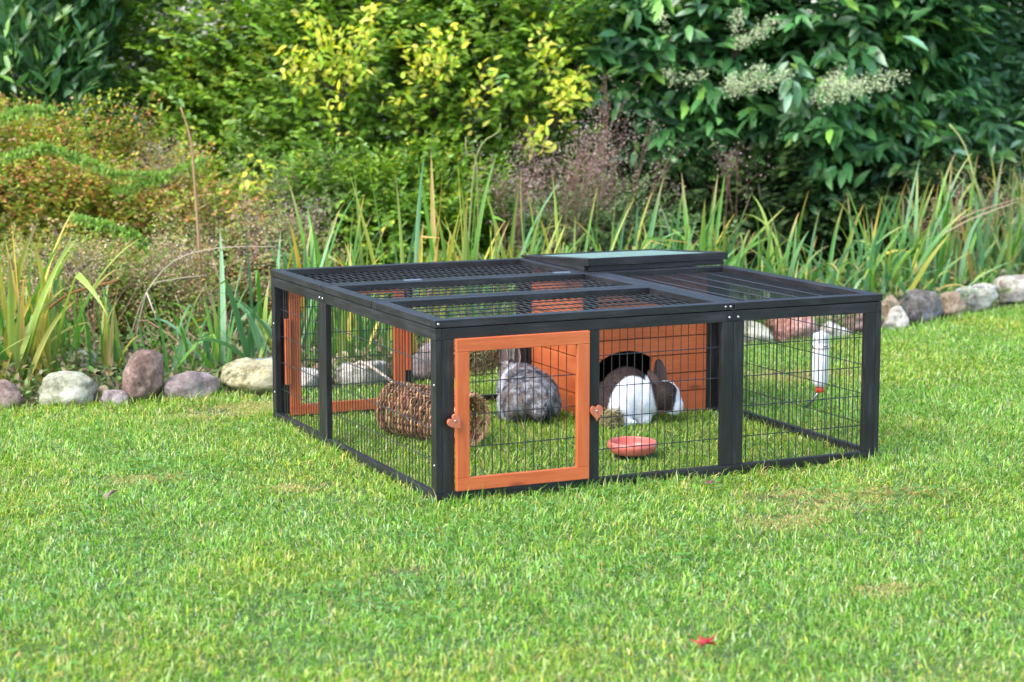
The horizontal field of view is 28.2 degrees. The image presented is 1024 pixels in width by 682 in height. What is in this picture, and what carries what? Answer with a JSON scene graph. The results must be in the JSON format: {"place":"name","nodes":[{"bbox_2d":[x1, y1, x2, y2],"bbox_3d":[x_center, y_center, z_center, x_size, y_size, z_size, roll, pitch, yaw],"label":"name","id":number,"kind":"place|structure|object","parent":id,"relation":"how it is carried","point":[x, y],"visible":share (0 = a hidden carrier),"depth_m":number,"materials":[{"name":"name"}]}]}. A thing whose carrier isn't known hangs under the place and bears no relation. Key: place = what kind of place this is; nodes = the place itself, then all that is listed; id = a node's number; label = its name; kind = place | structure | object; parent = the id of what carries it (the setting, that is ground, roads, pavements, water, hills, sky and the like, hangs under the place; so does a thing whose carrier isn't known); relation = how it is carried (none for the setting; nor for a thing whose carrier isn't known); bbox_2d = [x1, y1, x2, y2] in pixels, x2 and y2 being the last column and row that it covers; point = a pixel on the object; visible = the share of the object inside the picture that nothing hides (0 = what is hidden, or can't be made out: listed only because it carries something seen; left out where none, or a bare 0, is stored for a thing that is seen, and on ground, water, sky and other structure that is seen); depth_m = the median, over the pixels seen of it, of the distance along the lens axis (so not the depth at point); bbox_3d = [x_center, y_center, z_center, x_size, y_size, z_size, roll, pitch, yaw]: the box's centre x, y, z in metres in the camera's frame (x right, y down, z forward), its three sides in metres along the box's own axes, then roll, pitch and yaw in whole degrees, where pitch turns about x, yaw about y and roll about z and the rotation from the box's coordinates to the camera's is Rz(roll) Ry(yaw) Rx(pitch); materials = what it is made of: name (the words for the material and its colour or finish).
{"place":"outdoors","nodes":[
{"label":"outdoors","id":0,"kind":"place"},
{"bbox_2d":[0,65,1021,409],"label":"ground","id":1,"kind":"structure","parent":0,"point":[378,339],"depth_m":8.35,"materials":[{"name":"soil"}]},
{"bbox_2d":[0,379,21,409],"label":"stone","id":2,"kind":"object","parent":1,"relation":"on","point":[10,391],"visible":0.69,"depth_m":6.67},
{"bbox_2d":[0,264,63,379],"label":"iris clump","id":3,"kind":"object","parent":1,"relation":"on","point":[5,307],"visible":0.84,"depth_m":7.10,"materials":[{"name":"green plant"}]},
{"bbox_2d":[0,257,108,372],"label":"iris clump","id":4,"kind":"object","parent":1,"relation":"on","point":[54,332],"visible":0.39,"depth_m":7.39,"materials":[{"name":"green plant"}]},
{"bbox_2d":[38,371,97,407],"bbox_3d":[-1.483,0.169,6.781,0.200,0.141,0.170,0,8,0],"label":"stone","id":5,"kind":"object","parent":1,"relation":"on","point":[71,386],"visible":0.85,"depth_m":6.72,"materials":[{"name":"stone"}]},
{"bbox_2d":[0,207,136,386],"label":"iris clump","id":6,"kind":"object","parent":1,"relation":"on","point":[38,332],"visible":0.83,"depth_m":7.13,"materials":[{"name":"green plant"}]},
{"bbox_2d":[0,0,140,221],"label":"laurel bush","id":7,"kind":"object","parent":1,"relation":"on","point":[43,18],"visible":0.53,"depth_m":9.93,"materials":[{"name":"green plant"}]},
{"bbox_2d":[0,86,172,287],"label":"autumn shrub","id":8,"kind":"object","parent":1,"relation":"on","point":[6,169],"visible":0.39,"depth_m":9.09,"materials":[{"name":"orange plant"}]},
{"bbox_2d":[0,103,58,125],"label":"green sprig","id":9,"kind":"object","parent":8,"relation":"attached to","point":[8,114],"visible":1,"depth_m":8.65,"materials":[{"name":"green plant"}]},
{"bbox_2d":[1,140,171,184],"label":"green sprig","id":10,"kind":"object","parent":8,"relation":"attached to","point":[74,159],"visible":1,"depth_m":8.58,"materials":[{"name":"green plant"}]},
{"bbox_2d":[61,287,138,381],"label":"iris clump","id":11,"kind":"object","parent":1,"relation":"on","point":[110,345],"visible":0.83,"depth_m":7.40,"materials":[{"name":"green plant"}]},
{"bbox_2d":[0,0,202,204],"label":"hedge","id":12,"kind":"object","parent":1,"relation":"on","point":[24,94],"visible":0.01,"depth_m":14.20,"materials":[{"name":"green plant"}]},
{"bbox_2d":[4,223,207,350],"bbox_3d":[-1.607,-0.216,7.961,0.796,0.513,0.576,0,8,0],"label":"seedhead plant","id":13,"kind":"object","parent":1,"relation":"on","point":[94,277],"visible":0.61,"depth_m":7.91,"materials":[{"name":"plant"}]},
{"bbox_2d":[0,214,225,343],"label":"autumn shrub","id":14,"kind":"object","parent":1,"relation":"on","point":[125,297],"visible":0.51,"depth_m":8.23,"materials":[{"name":"green plant"}]},
{"bbox_2d":[66,212,153,253],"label":"green sprig","id":15,"kind":"object","parent":14,"relation":"on","point":[131,233],"visible":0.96,"depth_m":8.22,"materials":[{"name":"green plant"}]},
{"bbox_2d":[101,390,127,404],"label":"stone","id":16,"kind":"object","parent":1,"relation":"on","point":[112,395],"visible":0.6,"depth_m":6.75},
{"bbox_2d":[122,349,163,402],"bbox_3d":[-1.244,0.128,6.855,0.138,0.202,0.116,-6,10,-37],"label":"stone","id":17,"kind":"object","parent":1,"relation":"on","point":[143,374],"visible":0.88,"depth_m":6.81,"materials":[{"name":"stone"}]},
{"bbox_2d":[1,106,287,312],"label":"autumn shrub","id":18,"kind":"object","parent":1,"relation":"on","point":[109,157],"visible":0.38,"depth_m":8.98,"materials":[{"name":"green plant"}]},
{"bbox_2d":[108,154,208,199],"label":"green sprig","id":19,"kind":"object","parent":18,"relation":"attached to","point":[140,184],"visible":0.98,"depth_m":8.59,"materials":[{"name":"green plant"}]},
{"bbox_2d":[121,123,220,313],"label":"seedhead plant","id":20,"kind":"object","parent":1,"relation":"on","point":[159,160],"visible":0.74,"depth_m":8.93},
{"bbox_2d":[8,0,367,241],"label":"leaved shrub","id":21,"kind":"object","parent":1,"relation":"on","point":[125,38],"visible":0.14,"depth_m":10.40,"materials":[{"name":"green plant"}]},
{"bbox_2d":[161,371,219,399],"bbox_3d":[-1.091,0.157,6.923,0.194,0.125,0.165,0,8,0],"label":"stone","id":22,"kind":"object","parent":1,"relation":"on","point":[184,384],"visible":0.81,"depth_m":6.86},
{"bbox_2d":[135,285,248,377],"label":"iris clump","id":23,"kind":"object","parent":1,"relation":"on","point":[216,349],"visible":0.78,"depth_m":7.41,"materials":[{"name":"green plant"}]},
{"bbox_2d":[180,107,204,331],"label":"dry stalk","id":24,"kind":"object","parent":1,"relation":"on","point":[196,205],"visible":0.81,"depth_m":8.30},
{"bbox_2d":[112,211,288,339],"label":"seedhead plant","id":25,"kind":"object","parent":1,"relation":"on","point":[199,270],"visible":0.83,"depth_m":8.21,"materials":[{"name":"plant"}]},
{"bbox_2d":[144,224,310,371],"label":"iris clump","id":26,"kind":"object","parent":1,"relation":"on","point":[257,337],"visible":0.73,"depth_m":7.56,"materials":[{"name":"green plant"}]},
{"bbox_2d":[123,173,356,319],"bbox_3d":[-1.202,-0.360,8.839,1.059,0.714,0.788,0,8,0],"label":"autumn shrub","id":27,"kind":"object","parent":1,"relation":"on","point":[242,283],"visible":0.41,"depth_m":8.78,"materials":[{"name":"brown plant"}]},
{"bbox_2d":[220,357,272,396],"bbox_3d":[-0.893,0.135,7.008,0.220,0.144,0.187,0,8,0],"label":"stone","id":28,"kind":"object","parent":1,"relation":"on","point":[251,375],"visible":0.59,"depth_m":6.95,"materials":[{"name":"stone"}]},
{"bbox_2d":[29,0,477,176],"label":"hedge","id":29,"kind":"object","parent":1,"relation":"on","point":[165,15],"visible":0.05,"depth_m":14.04,"materials":[{"name":"green plant"}]},
{"bbox_2d":[208,166,342,309],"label":"seedhead plant","id":30,"kind":"object","parent":1,"relation":"on","point":[272,221],"visible":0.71,"depth_m":8.79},
{"bbox_2d":[223,121,355,282],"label":"leafy shrub","id":31,"kind":"object","parent":1,"relation":"on","point":[286,195],"visible":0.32,"depth_m":9.22,"materials":[{"name":"green plant"}]},
{"bbox_2d":[238,154,277,224],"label":"yellow shoot","id":32,"kind":"object","parent":31,"relation":"attached to","point":[247,183],"visible":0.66,"depth_m":9.04,"materials":[{"name":"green plant"}]},
{"bbox_2d":[256,208,382,362],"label":"iris clump","id":33,"kind":"object","parent":1,"relation":"on","point":[298,265],"visible":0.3,"depth_m":7.72,"materials":[{"name":"green plant"}]},
{"bbox_2d":[284,173,394,351],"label":"iris clump","id":34,"kind":"object","parent":1,"relation":"on","point":[355,253],"visible":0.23,"depth_m":7.99,"materials":[{"name":"green plant"}]},
{"bbox_2d":[124,0,563,250],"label":"leaved shrub","id":35,"kind":"object","parent":1,"relation":"on","point":[285,26],"visible":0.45,"depth_m":9.99,"materials":[{"name":"green plant"}]},
{"bbox_2d":[317,79,351,183],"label":"yellow shoot","id":36,"kind":"object","parent":35,"relation":"attached to","point":[340,107],"visible":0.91,"depth_m":9.54,"materials":[{"name":"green plant"}]},
{"bbox_2d":[273,0,396,111],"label":"yellow shoot","id":37,"kind":"object","parent":35,"relation":"attached to","point":[355,59],"visible":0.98,"depth_m":9.57,"materials":[{"name":"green plant"}]},
{"bbox_2d":[393,23,470,121],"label":"yellow shoot","id":38,"kind":"object","parent":35,"relation":"attached to","point":[442,54],"visible":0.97,"depth_m":9.59,"materials":[{"name":"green plant"}]},
{"bbox_2d":[520,115,562,201],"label":"yellow shoot","id":39,"kind":"object","parent":35,"relation":"attached to","point":[539,136],"visible":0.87,"depth_m":9.64,"materials":[{"name":"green plant"}]},
{"bbox_2d":[335,360,387,390],"bbox_3d":[-0.531,0.124,7.190,0.186,0.115,0.158,0,8,0],"label":"stone","id":40,"kind":"object","parent":1,"relation":"on","point":[383,363],"visible":0.4,"depth_m":7.13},
{"bbox_2d":[235,125,519,310],"bbox_3d":[-0.629,-0.506,9.337,1.504,0.950,0.801,0,8,0],"label":"leafy shrub","id":41,"kind":"object","parent":1,"relation":"on","point":[408,211],"visible":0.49,"depth_m":9.28,"materials":[{"name":"green plant"}]},
{"bbox_2d":[301,239,476,367],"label":"iris clump","id":42,"kind":"object","parent":1,"relation":"on","point":[348,313],"visible":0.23,"depth_m":7.48,"materials":[{"name":"green plant"}]},
{"bbox_2d":[352,286,458,360],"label":"iris clump","id":43,"kind":"object","parent":1,"relation":"on","point":[372,346],"visible":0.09,"depth_m":7.40,"materials":[{"name":"green plant"}]},
{"bbox_2d":[347,154,478,355],"bbox_3d":[-0.342,-0.325,7.796,0.545,0.797,0.449,3,9,21],"label":"iris clump","id":44,"kind":"object","parent":1,"relation":"on","point":[431,236],"visible":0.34,"depth_m":7.76,"materials":[{"name":"green plant"}]},
{"bbox_2d":[413,342,454,380],"bbox_3d":[-0.268,0.076,7.402,0.235,0.150,0.200,0,8,0],"label":"stone","id":45,"kind":"object","parent":1,"relation":"on","point":[415,366],"visible":0.23,"depth_m":7.32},
{"bbox_2d":[427,154,509,316],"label":"iris clump","id":46,"kind":"object","parent":1,"relation":"on","point":[476,244],"visible":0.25,"depth_m":7.96,"materials":[{"name":"green plant"}]},
{"bbox_2d":[342,0,618,248],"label":"leaved shrub","id":47,"kind":"object","parent":1,"relation":"on","point":[515,16],"visible":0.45,"depth_m":10.19,"materials":[{"name":"green plant"}]},
{"bbox_2d":[381,55,517,175],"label":"yellow shoot","id":48,"kind":"object","parent":47,"relation":"attached to","point":[475,92],"visible":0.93,"depth_m":9.64,"materials":[{"name":"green plant"}]},
{"bbox_2d":[520,11,571,130],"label":"yellow shoot","id":49,"kind":"object","parent":47,"relation":"attached to","point":[543,53],"visible":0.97,"depth_m":9.89,"materials":[{"name":"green plant"}]},
{"bbox_2d":[538,60,593,163],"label":"yellow shoot","id":50,"kind":"object","parent":47,"relation":"attached to","point":[561,97],"visible":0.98,"depth_m":9.82,"materials":[{"name":"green plant"}]},
{"bbox_2d":[407,199,585,315],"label":"iris clump","id":51,"kind":"object","parent":1,"relation":"on","point":[532,241],"visible":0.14,"depth_m":8.13,"materials":[{"name":"green plant"}]},
{"bbox_2d":[0,238,1022,406],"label":"undergrowth","id":52,"kind":"object","parent":1,"relation":"on","point":[33,382],"visible":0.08,"depth_m":7.56,"materials":[{"name":"green plant"}]},
{"bbox_2d":[462,131,575,291],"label":"seedhead plant","id":53,"kind":"object","parent":1,"relation":"on","point":[522,193],"visible":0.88,"depth_m":9.15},
{"bbox_2d":[483,104,648,252],"bbox_3d":[0.259,-0.611,9.233,0.718,0.932,0.576,-3,9,-18],"label":"seedhead plant","id":54,"kind":"object","parent":1,"relation":"on","point":[576,174],"visible":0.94,"depth_m":9.17,"materials":[{"name":"plant"}]},
{"bbox_2d":[483,175,670,314],"bbox_3d":[0.290,-0.352,8.346,0.812,0.701,0.705,3,9,22],"label":"iris clump","id":55,"kind":"object","parent":1,"relation":"on","point":[497,234],"visible":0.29,"depth_m":8.34,"materials":[{"name":"green plant"}]},
{"bbox_2d":[454,159,745,258],"bbox_3d":[0.352,-0.490,9.525,1.491,0.731,0.732,0,8,0],"label":"leafy shrub","id":56,"kind":"object","parent":1,"relation":"on","point":[603,243],"visible":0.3,"depth_m":9.46,"materials":[{"name":"green plant"}]},
{"bbox_2d":[578,65,641,232],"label":"seedhead plant","id":57,"kind":"object","parent":1,"relation":"on","point":[605,92],"visible":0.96,"depth_m":9.64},
{"bbox_2d":[552,110,698,250],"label":"seedhead plant","id":58,"kind":"object","parent":1,"relation":"on","point":[614,173],"visible":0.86,"depth_m":9.35,"materials":[{"name":"plant"}]},
{"bbox_2d":[590,177,699,251],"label":"iris clump","id":59,"kind":"object","parent":1,"relation":"on","point":[648,238],"visible":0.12,"depth_m":8.56,"materials":[{"name":"green plant"}]},
{"bbox_2d":[480,0,890,244],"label":"laurel bush","id":60,"kind":"object","parent":1,"relation":"on","point":[633,38],"visible":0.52,"depth_m":10.51,"materials":[{"name":"green plant"}]},
{"bbox_2d":[655,11,708,93],"bbox_3d":[0.916,-1.440,10.347,0.272,0.462,0.442,5,9,29],"label":"flower spray","id":61,"kind":"object","parent":60,"relation":"attached to","point":[677,79],"visible":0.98,"depth_m":10.29,"materials":[{"name":"beige plant"}]},
{"bbox_2d":[719,60,795,100],"bbox_3d":[1.172,-1.314,10.270,0.328,0.236,0.543,-4,9,-25],"label":"flower spray","id":62,"kind":"object","parent":60,"relation":"attached to","point":[731,90],"visible":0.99,"depth_m":10.18,"materials":[{"name":"beige plant"}]},
{"bbox_2d":[724,4,791,59],"bbox_3d":[1.166,-1.539,10.226,0.294,0.293,0.505,-4,9,-25],"label":"flower spray","id":63,"kind":"object","parent":60,"relation":"attached to","point":[742,41],"visible":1,"depth_m":10.17,"materials":[{"name":"beige plant"}]},
{"bbox_2d":[641,173,756,265],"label":"iris clump","id":64,"kind":"object","parent":1,"relation":"on","point":[704,235],"visible":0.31,"depth_m":8.78,"materials":[{"name":"green plant"}]},
{"bbox_2d":[632,205,779,265],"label":"iris clump","id":65,"kind":"object","parent":1,"relation":"on","point":[733,260],"visible":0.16,"depth_m":8.81,"materials":[{"name":"green plant"}]},
{"bbox_2d":[659,207,793,322],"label":"iris clump","id":66,"kind":"object","parent":1,"relation":"on","point":[740,261],"visible":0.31,"depth_m":8.80,"materials":[{"name":"green plant"}]},
{"bbox_2d":[701,139,773,252],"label":"seedhead plant","id":67,"kind":"object","parent":1,"relation":"on","point":[736,171],"visible":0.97,"depth_m":9.81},
{"bbox_2d":[682,191,824,320],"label":"iris clump","id":68,"kind":"object","parent":1,"relation":"on","point":[781,266],"visible":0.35,"depth_m":8.92,"materials":[{"name":"green plant"}]},
{"bbox_2d":[607,121,907,278],"bbox_3d":[1.260,-0.684,10.528,1.563,0.908,0.819,0,8,0],"label":"leafy shrub","id":69,"kind":"object","parent":1,"relation":"on","point":[776,201],"visible":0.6,"depth_m":10.42,"materials":[{"name":"green plant"}]},
{"bbox_2d":[744,320,772,344],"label":"stone","id":70,"kind":"object","parent":1,"relation":"on","point":[765,331],"visible":0.39,"depth_m":8.21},
{"bbox_2d":[710,228,844,297],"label":"iris clump","id":71,"kind":"object","parent":1,"relation":"on","point":[772,271],"visible":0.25,"depth_m":8.84,"materials":[{"name":"green plant"}]},
{"bbox_2d":[764,316,817,342],"bbox_3d":[1.142,-0.052,8.366,0.233,0.130,0.159,5,10,33],"label":"stone","id":72,"kind":"object","parent":1,"relation":"on","point":[793,332],"visible":0.49,"depth_m":8.30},
{"bbox_2d":[663,0,1020,263],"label":"laurel bush","id":73,"kind":"object","parent":1,"relation":"on","point":[908,35],"visible":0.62,"depth_m":10.68,"materials":[{"name":"green plant"}]},
{"bbox_2d":[808,68,909,113],"bbox_3d":[1.656,-1.255,10.218,0.656,0.232,0.331,5,10,31],"label":"flower spray","id":74,"kind":"object","parent":73,"relation":"attached to","point":[836,87],"visible":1,"depth_m":10.17,"materials":[{"name":"white plant"}]},
{"bbox_2d":[790,204,945,297],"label":"iris clump","id":75,"kind":"object","parent":1,"relation":"on","point":[837,270],"visible":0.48,"depth_m":9.00,"materials":[{"name":"green plant"}]},
{"bbox_2d":[815,186,970,297],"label":"iris clump","id":76,"kind":"object","parent":1,"relation":"on","point":[875,258],"visible":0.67,"depth_m":9.06,"materials":[{"name":"green plant"}]},
{"bbox_2d":[882,306,908,330],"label":"stone","id":77,"kind":"object","parent":1,"relation":"on","point":[897,315],"visible":0.73,"depth_m":8.63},
{"bbox_2d":[779,119,1023,265],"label":"leafy shrub","id":78,"kind":"object","parent":1,"relation":"on","point":[937,157],"visible":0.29,"depth_m":10.77,"materials":[{"name":"green plant"}]},
{"bbox_2d":[898,289,942,324],"bbox_3d":[1.771,-0.144,8.888,0.185,0.164,0.164,-5,10,-31],"label":"stone","id":79,"kind":"object","parent":1,"relation":"on","point":[926,305],"visible":0.82,"depth_m":8.83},
{"bbox_2d":[847,238,1009,313],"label":"iris clump","id":80,"kind":"object","parent":1,"relation":"on","point":[931,283],"visible":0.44,"depth_m":9.13,"materials":[{"name":"green plant"}]},
{"bbox_2d":[866,173,995,300],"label":"iris clump","id":81,"kind":"object","parent":1,"relation":"on","point":[966,260],"visible":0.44,"depth_m":9.56,"materials":[{"name":"green plant"}]},
{"bbox_2d":[878,152,1014,289],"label":"iris clump","id":82,"kind":"object","parent":1,"relation":"on","point":[979,237],"visible":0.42,"depth_m":9.78,"materials":[{"name":"green plant"}]},
{"bbox_2d":[876,159,1023,281],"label":"iris clump","id":83,"kind":"object","parent":1,"relation":"on","point":[1016,245],"visible":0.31,"depth_m":10.11,"materials":[{"name":"green plant"}]},
{"bbox_2d":[876,159,1023,285],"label":"seedhead plant","id":84,"kind":"object","parent":1,"relation":"on","point":[958,199],"visible":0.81,"depth_m":9.72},
{"bbox_2d":[877,0,1023,243],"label":"laurel bush","id":85,"kind":"object","parent":1,"relation":"on","point":[1006,89],"visible":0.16,"depth_m":11.34,"materials":[{"name":"green plant"}]},
{"bbox_2d":[939,291,965,317],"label":"stone","id":86,"kind":"object","parent":1,"relation":"on","point":[952,302],"visible":0.69,"depth_m":9.02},
{"bbox_2d":[920,246,996,302],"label":"iris clump","id":87,"kind":"object","parent":1,"relation":"on","point":[958,282],"visible":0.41,"depth_m":9.44,"materials":[{"name":"green plant"}]},
{"bbox_2d":[920,231,1023,288],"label":"iris clump","id":88,"kind":"object","parent":1,"relation":"on","point":[1010,269],"visible":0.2,"depth_m":9.89,"materials":[{"name":"green plant"}]},
{"bbox_2d":[955,283,997,312],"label":"stone","id":89,"kind":"object","parent":1,"relation":"on","point":[981,299],"visible":0.64,"depth_m":9.21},
{"bbox_2d":[941,148,1023,274],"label":"iris clump","id":90,"kind":"object","parent":1,"relation":"on","point":[1021,253],"visible":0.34,"depth_m":10.30,"materials":[{"name":"green plant"}]},
{"bbox_2d":[993,275,1023,303],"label":"stone","id":91,"kind":"object","parent":1,"relation":"on","point":[1015,283],"visible":0.71,"depth_m":9.58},
{"bbox_2d":[0,299,1023,681],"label":"lawn","id":92,"kind":"structure","parent":0,"point":[502,574],"depth_m":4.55,"materials":[{"name":"plant"}]},
{"bbox_2d":[376,381,490,445],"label":"wicker tunnel","id":93,"kind":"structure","parent":92,"relation":"on","point":[404,428],"depth_m":6.11,"materials":[{"name":"wicker"}]},
{"bbox_2d":[0,421,1022,680],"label":"clover","id":94,"kind":"object","parent":92,"relation":"on","point":[430,547],"visible":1,"depth_m":4.82,"materials":[{"name":"green plant"}]},
{"bbox_2d":[495,348,562,421],"bbox_3d":[0.057,0.137,6.521,0.219,0.228,0.361,0,8,1],"label":"rabbit","id":95,"kind":"object","parent":92,"relation":"on","point":[521,389],"visible":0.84,"depth_m":6.41},
{"bbox_2d":[270,249,882,503],"bbox_3d":[0.150,0.040,6.146,1.390,0.525,1.390,-4,9,-25],"label":"rabbit run","id":96,"kind":"object","parent":92,"relation":"on","point":[577,327],"visible":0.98,"depth_m":5.81,"materials":[{"name":"black wood"}]},
{"bbox_2d":[284,289,410,415],"bbox_3d":[-0.529,0.023,6.553,0.428,0.412,0.033,-4,9,-25],"label":"door","id":97,"kind":"structure","parent":96,"relation":"in","point":[395,358],"depth_m":6.56,"materials":[{"name":"orange wood"}]},
{"bbox_2d":[453,339,510,376],"bbox_3d":[-0.110,0.033,6.713,0.202,0.173,0.074,-4,9,-25],"label":"hay rack","id":98,"kind":"object","parent":96,"relation":"attached to","point":[478,362],"visible":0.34,"depth_m":6.72,"materials":[{"name":"metal"}]},
{"bbox_2d":[454,349,507,375],"bbox_3d":[-0.115,0.037,6.707,0.222,0.169,0.118,-4,9,-25],"label":"hay","id":99,"kind":"object","parent":98,"relation":"in","point":[479,358],"visible":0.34,"depth_m":6.70},
{"bbox_2d":[455,330,589,490],"bbox_3d":[0.028,0.181,5.363,0.385,0.400,0.019,-4,9,-25],"label":"door","id":100,"kind":"structure","parent":96,"relation":"in","point":[463,480],"depth_m":5.36,"materials":[{"name":"orange wood"}]},
{"bbox_2d":[805,331,829,407],"bbox_3d":[0.926,0.088,6.167,0.072,0.239,0.056,-4,9,-25],"label":"water bottle","id":101,"kind":"object","parent":96,"relation":"hanging from","point":[821,359],"visible":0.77,"depth_m":6.15,"materials":[{"name":"white plastic"}]},
{"bbox_2d":[599,406,627,429],"bbox_3d":[0.314,0.247,6.336,0.101,0.093,0.074,-4,9,-25],"label":"hay","id":102,"kind":"object","parent":92,"relation":"on","point":[615,420],"visible":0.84,"depth_m":6.33},
{"bbox_2d":[607,436,656,456],"bbox_3d":[0.349,0.307,5.911,0.146,0.036,0.146,-4,9,-25],"label":"food bowl","id":103,"kind":"object","parent":92,"relation":"on","point":[633,451],"visible":0.79,"depth_m":5.87,"materials":[{"name":"pink ceramic"}]},
{"bbox_2d":[599,359,683,426],"bbox_3d":[0.378,0.166,6.429,0.306,0.208,0.192,4,9,25],"label":"rabbit","id":104,"kind":"object","parent":92,"relation":"on","point":[648,389],"visible":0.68,"depth_m":6.40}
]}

